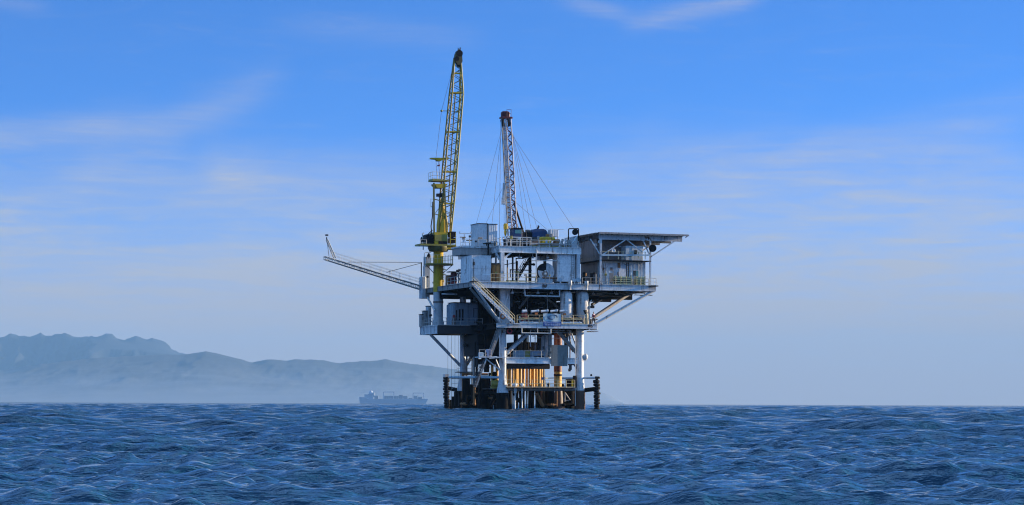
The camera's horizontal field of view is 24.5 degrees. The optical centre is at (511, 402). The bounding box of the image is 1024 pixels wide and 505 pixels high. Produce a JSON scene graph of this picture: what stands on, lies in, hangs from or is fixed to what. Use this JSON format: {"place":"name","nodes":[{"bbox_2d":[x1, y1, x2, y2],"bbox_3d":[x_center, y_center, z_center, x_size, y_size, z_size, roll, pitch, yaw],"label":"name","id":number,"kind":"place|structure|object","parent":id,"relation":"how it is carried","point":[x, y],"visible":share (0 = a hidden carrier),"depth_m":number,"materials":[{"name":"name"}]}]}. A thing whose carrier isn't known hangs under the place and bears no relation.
{"place":"outdoors","nodes":[
{"label":"outdoors","id":0,"kind":"place"},
{"bbox_2d":[0,332,183,369],"bbox_3d":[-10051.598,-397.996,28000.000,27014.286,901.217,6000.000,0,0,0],"label":"mountains","id":1,"kind":"structure","parent":0,"point":[16,351],"depth_m":27461.37,"materials":[{"name":"blue"}]},
{"bbox_2d":[0,351,624,403],"bbox_3d":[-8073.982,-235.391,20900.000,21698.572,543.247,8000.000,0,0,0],"label":"hills","id":2,"kind":"structure","parent":0,"point":[205,377],"depth_m":19701.22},
{"bbox_2d":[0,402,1023,504],"bbox_3d":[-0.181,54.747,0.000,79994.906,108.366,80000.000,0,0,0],"label":"water","id":3,"kind":"structure","parent":0,"point":[52,453],"depth_m":56.34,"materials":[{"name":"blue liquid"}]},
{"bbox_2d":[359,389,427,403],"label":"cargo ship","id":4,"kind":"object","parent":3,"relation":"on","point":[367,399],"visible":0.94,"depth_m":11988.18},
{"bbox_2d":[419,234,657,408],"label":"oil platform","id":5,"kind":"structure","parent":3,"relation":"in","point":[510,300],"depth_m":377.44,"materials":[{"name":"metal"}]},
{"bbox_2d":[323,234,420,289],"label":"flare boom","id":6,"kind":"object","parent":5,"relation":"attached to","point":[329,259],"visible":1,"depth_m":388.08,"materials":[{"name":"metal"}]},
{"bbox_2d":[419,314,423,326],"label":"deck locker","id":7,"kind":"object","parent":5,"relation":"on","point":[421,320],"visible":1,"depth_m":387.08,"materials":[{"name":"grey metal"}]},
{"bbox_2d":[422,310,426,325],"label":"deck locker","id":8,"kind":"object","parent":5,"relation":"on","point":[424,312],"visible":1,"depth_m":386.88,"materials":[{"name":"grey metal"}]},
{"bbox_2d":[425,306,430,325],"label":"deck locker","id":9,"kind":"object","parent":5,"relation":"on","point":[428,308],"visible":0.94,"depth_m":387.38,"materials":[{"name":"metal"}]},
{"bbox_2d":[415,47,463,324],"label":"pedestal crane","id":10,"kind":"object","parent":5,"relation":"on","point":[438,243],"visible":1,"depth_m":385.65,"materials":[{"name":"yellow paint"}]},
{"bbox_2d":[445,275,450,284],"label":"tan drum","id":11,"kind":"object","parent":5,"relation":"on","point":[447,277],"visible":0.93,"depth_m":383.00,"materials":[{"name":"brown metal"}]},
{"bbox_2d":[447,271,458,283],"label":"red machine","id":12,"kind":"object","parent":5,"relation":"on","point":[453,275],"visible":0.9,"depth_m":382.77,"materials":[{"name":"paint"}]},
{"bbox_2d":[447,302,477,324],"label":"deck cabin","id":13,"kind":"object","parent":5,"relation":"on","point":[465,312],"visible":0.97,"depth_m":382.76,"materials":[{"name":"metal"}]},
{"bbox_2d":[461,255,490,282],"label":"panelled shed","id":14,"kind":"structure","parent":5,"relation":"on","point":[477,267],"depth_m":369.83,"materials":[{"name":"white paint"}]},
{"bbox_2d":[471,223,487,245],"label":"ribbed tank","id":15,"kind":"object","parent":5,"relation":"on","point":[478,230],"visible":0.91,"depth_m":374.48,"materials":[{"name":"metal"}]},
{"bbox_2d":[486,349,491,356],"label":"electrical cabinet","id":16,"kind":"object","parent":5,"relation":"on","point":[488,351],"visible":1,"depth_m":369.77,"materials":[{"name":"metal"}]},
{"bbox_2d":[487,224,497,246],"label":"ribbed tank","id":17,"kind":"object","parent":5,"relation":"on","point":[491,232],"visible":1,"depth_m":374.52,"materials":[{"name":"metal"}]},
{"bbox_2d":[490,380,497,387],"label":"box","id":18,"kind":"object","parent":5,"relation":"on","point":[494,383],"visible":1,"depth_m":372.56,"materials":[{"name":"green paint"}]},
{"bbox_2d":[491,264,500,280],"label":"rusty tank","id":19,"kind":"object","parent":5,"relation":"on","point":[494,269],"visible":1,"depth_m":370.52,"materials":[{"name":"orange metal"}]},
{"bbox_2d":[512,384,517,408],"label":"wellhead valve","id":20,"kind":"object","parent":5,"relation":"attached to","point":[515,390],"visible":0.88,"depth_m":371.72,"materials":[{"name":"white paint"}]},
{"bbox_2d":[509,228,522,236],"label":"drillers cabin","id":21,"kind":"object","parent":5,"relation":"on","point":[515,232],"visible":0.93,"depth_m":375.81,"materials":[{"name":"blue metal"}]},
{"bbox_2d":[503,237,531,245],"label":"engine skid","id":22,"kind":"object","parent":5,"relation":"on","point":[516,242],"visible":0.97,"depth_m":373.98,"materials":[{"name":"metal"}]},
{"bbox_2d":[513,350,530,356],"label":"panel wall","id":23,"kind":"structure","parent":5,"relation":"on","point":[522,353],"depth_m":373.40,"materials":[{"name":"metal"}]},
{"bbox_2d":[520,384,523,407],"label":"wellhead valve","id":24,"kind":"object","parent":5,"relation":"attached to","point":[521,395],"visible":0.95,"depth_m":372.12,"materials":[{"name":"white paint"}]},
{"bbox_2d":[476,109,572,236],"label":"drilling mast","id":25,"kind":"object","parent":5,"relation":"on","point":[505,115],"visible":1,"depth_m":377.64,"materials":[{"name":"white metal"}]},
{"bbox_2d":[522,230,531,242],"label":"black generator","id":26,"kind":"object","parent":5,"relation":"on","point":[528,233],"visible":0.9,"depth_m":377.90,"materials":[{"name":"black metal"}]},
{"bbox_2d":[531,309,538,321],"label":"canister","id":27,"kind":"object","parent":5,"relation":"on","point":[532,311],"visible":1,"depth_m":371.95,"materials":[{"name":"white paint"}]},
{"bbox_2d":[530,351,544,356],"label":"blue skid box","id":28,"kind":"object","parent":5,"relation":"on","point":[536,353],"visible":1,"depth_m":374.05,"materials":[{"name":"metal"}]},
{"bbox_2d":[530,225,547,242],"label":"engine hood","id":29,"kind":"object","parent":5,"relation":"on","point":[539,232],"visible":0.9,"depth_m":378.10,"materials":[{"name":"blue paint"}]},
{"bbox_2d":[535,263,553,282],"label":"cable reel","id":30,"kind":"object","parent":5,"relation":"on","point":[546,268],"visible":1,"depth_m":373.92,"materials":[{"name":"grey paint"}]},
{"bbox_2d":[530,234,567,246],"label":"mud pump","id":31,"kind":"object","parent":5,"relation":"on","point":[555,241],"visible":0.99,"depth_m":375.68,"materials":[{"name":"yellow paint"}]},
{"bbox_2d":[543,314,560,325],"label":"banner","id":32,"kind":"object","parent":5,"relation":"attached to","point":[553,319],"visible":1,"depth_m":372.24,"materials":[{"name":"fabric"}]},
{"bbox_2d":[551,345,567,365],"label":"screen","id":33,"kind":"object","parent":5,"relation":"attached to","point":[559,355],"visible":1,"depth_m":374.53,"materials":[{"name":"metal"}]},
{"bbox_2d":[552,254,575,283],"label":"block tank","id":34,"kind":"object","parent":5,"relation":"on","point":[564,266],"visible":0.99,"depth_m":374.71,"materials":[{"name":"white metal"}]},
{"bbox_2d":[560,281,571,321],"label":"pressure vessel","id":35,"kind":"object","parent":5,"relation":"on","point":[565,299],"visible":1,"depth_m":373.81,"materials":[{"name":"white paint"}]},
{"bbox_2d":[559,236,577,246],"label":"valve skid","id":36,"kind":"object","parent":5,"relation":"on","point":[565,240],"visible":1,"depth_m":375.71,"materials":[{"name":"blue paint"}]},
{"bbox_2d":[571,376,576,387],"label":"yellow post","id":37,"kind":"object","parent":5,"relation":"on","point":[574,379],"visible":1,"depth_m":374.88,"materials":[{"name":"metal"}]},
{"bbox_2d":[576,281,588,322],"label":"pressure vessel","id":38,"kind":"object","parent":5,"relation":"on","point":[582,300],"visible":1,"depth_m":374.76,"materials":[{"name":"white paint"}]},
{"bbox_2d":[582,310,588,323],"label":"pump unit","id":39,"kind":"object","parent":5,"relation":"on","point":[586,318],"visible":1,"depth_m":374.74,"materials":[{"name":"beige paint"}]},
{"bbox_2d":[589,300,594,323],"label":"floodlight post","id":40,"kind":"object","parent":5,"relation":"on","point":[591,306],"visible":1,"depth_m":375.19,"materials":[{"name":"grey metal"}]},
{"bbox_2d":[580,238,650,284],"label":"living quarters","id":41,"kind":"structure","parent":5,"relation":"on","point":[625,259],"depth_m":379.16,"materials":[{"name":"metal"}]},
{"bbox_2d":[613,275,631,284],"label":"slatted crate","id":42,"kind":"object","parent":5,"relation":"on","point":[620,280],"visible":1,"depth_m":377.01,"materials":[{"name":"metal"}]},
{"bbox_2d":[564,232,688,284],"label":"helideck","id":43,"kind":"object","parent":5,"relation":"on","point":[647,239],"visible":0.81,"depth_m":378.72,"materials":[{"name":"grey paint"}]},
{"bbox_2d":[646,244,655,251],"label":"antenna drum","id":44,"kind":"object","parent":43,"relation":"attached to","point":[652,247],"visible":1,"depth_m":378.48,"materials":[{"name":"metal"}]},
{"bbox_2d":[634,276,645,284],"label":"slatted crate","id":45,"kind":"object","parent":5,"relation":"on","point":[637,282],"visible":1,"depth_m":378.11,"materials":[{"name":"metal"}]},
{"bbox_2d":[0,0,1023,405],"label":"sky","id":46,"kind":"structure","parent":0,"point":[844,179],"materials":[{"name":"blue"}]},
{"bbox_2d":[521,310,527,321],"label":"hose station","id":47,"kind":"object","parent":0,"point":[524,313],"visible":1,"depth_m":371.32,"materials":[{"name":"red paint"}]},
{"bbox_2d":[548,229,563,238],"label":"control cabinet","id":48,"kind":"object","parent":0,"point":[554,232],"visible":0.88,"depth_m":377.97,"materials":[{"name":"white metal"}]},
{"bbox_2d":[567,228,578,247],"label":"winch arch","id":49,"kind":"structure","parent":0,"point":[575,231],"depth_m":377.25,"materials":[{"name":"grey paint"}]}
]}

